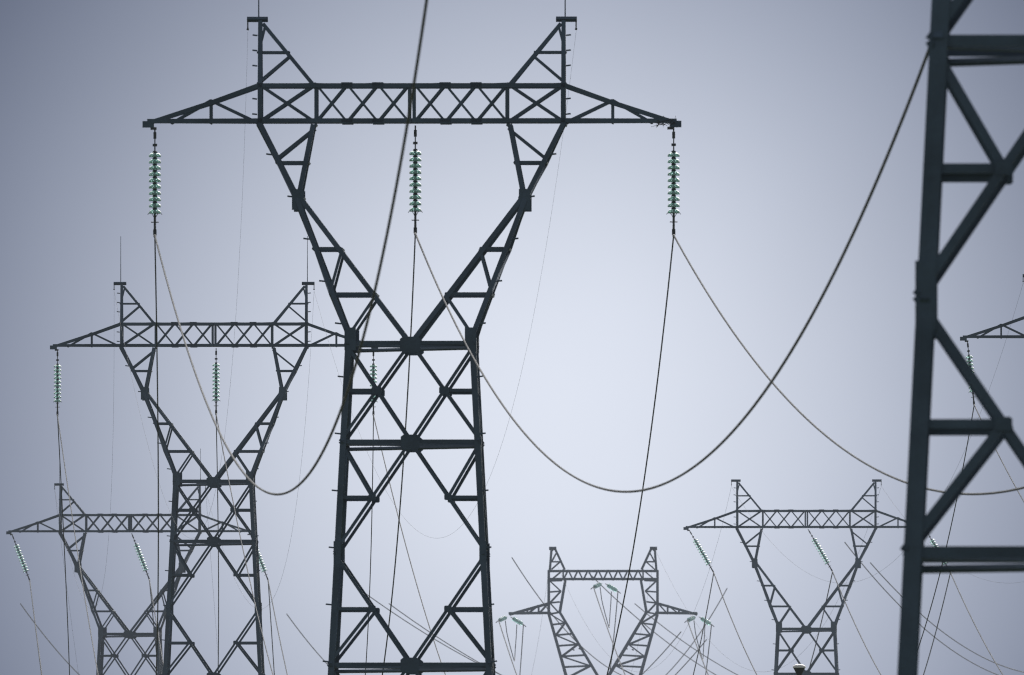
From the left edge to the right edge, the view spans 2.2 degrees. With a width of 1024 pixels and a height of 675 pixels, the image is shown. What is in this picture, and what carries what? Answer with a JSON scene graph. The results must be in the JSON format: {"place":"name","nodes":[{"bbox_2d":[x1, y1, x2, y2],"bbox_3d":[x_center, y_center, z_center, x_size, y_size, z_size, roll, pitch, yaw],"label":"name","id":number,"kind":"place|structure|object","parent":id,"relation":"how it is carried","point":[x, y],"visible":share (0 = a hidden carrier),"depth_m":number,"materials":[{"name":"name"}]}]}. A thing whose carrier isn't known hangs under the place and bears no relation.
{"place":"outdoors","nodes":[
{"label":"outdoors","id":0,"kind":"place"},
{"bbox_2d":[0,0,1023,674],"label":"sky","id":1,"kind":"structure","parent":0,"point":[789,112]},
{"bbox_2d":[793,664,805,674],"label":"street lamp","id":2,"kind":"object","parent":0,"point":[799,669],"visible":1,"depth_m":899.86,"materials":[{"name":"white"}]},
{"label":"ground","id":3,"kind":"structure","parent":0,"visible":0},
{"bbox_2d":[6,449,268,674],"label":"pylon","id":4,"kind":"object","parent":3,"relation":"on","point":[103,634],"visible":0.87,"depth_m":1521.49,"materials":[{"name":"metal"}]},
{"bbox_2d":[50,236,376,674],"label":"pylon","id":5,"kind":"object","parent":3,"relation":"on","point":[211,482],"visible":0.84,"depth_m":1149.24,"materials":[{"name":"metal"}]},
{"bbox_2d":[142,0,680,674],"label":"pylon","id":6,"kind":"object","parent":3,"relation":"on","point":[406,444],"visible":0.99,"depth_m":699.81,"materials":[{"name":"metal"}]},
{"bbox_2d":[496,547,713,674],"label":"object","id":7,"kind":"object","parent":3,"relation":"on","point":[564,621],"visible":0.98,"depth_m":2010.68,"materials":[{"name":"metal"}]},
{"bbox_2d":[20,0,1023,674],"bbox_3d":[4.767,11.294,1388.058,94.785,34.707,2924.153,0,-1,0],"label":"conductors","id":8,"kind":"object","parent":7,"relation":"on","point":[642,490],"visible":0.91,"depth_m":731.35,"materials":[{"name":"grey metal"}]},
{"bbox_2d":[683,479,945,674],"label":"pylon","id":9,"kind":"object","parent":3,"relation":"on","point":[807,629],"visible":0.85,"depth_m":1534.73,"materials":[{"name":"metal"}]},
{"bbox_2d":[897,0,1023,674],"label":"pylon","id":10,"kind":"object","parent":3,"relation":"on","point":[932,263],"visible":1,"depth_m":304.23,"materials":[{"name":"metal"}]},
{"bbox_2d":[960,274,1023,404],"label":"pylon","id":11,"kind":"object","parent":3,"relation":"on","point":[978,336],"visible":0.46,"depth_m":1166.94,"materials":[{"name":"metal"}]}
]}

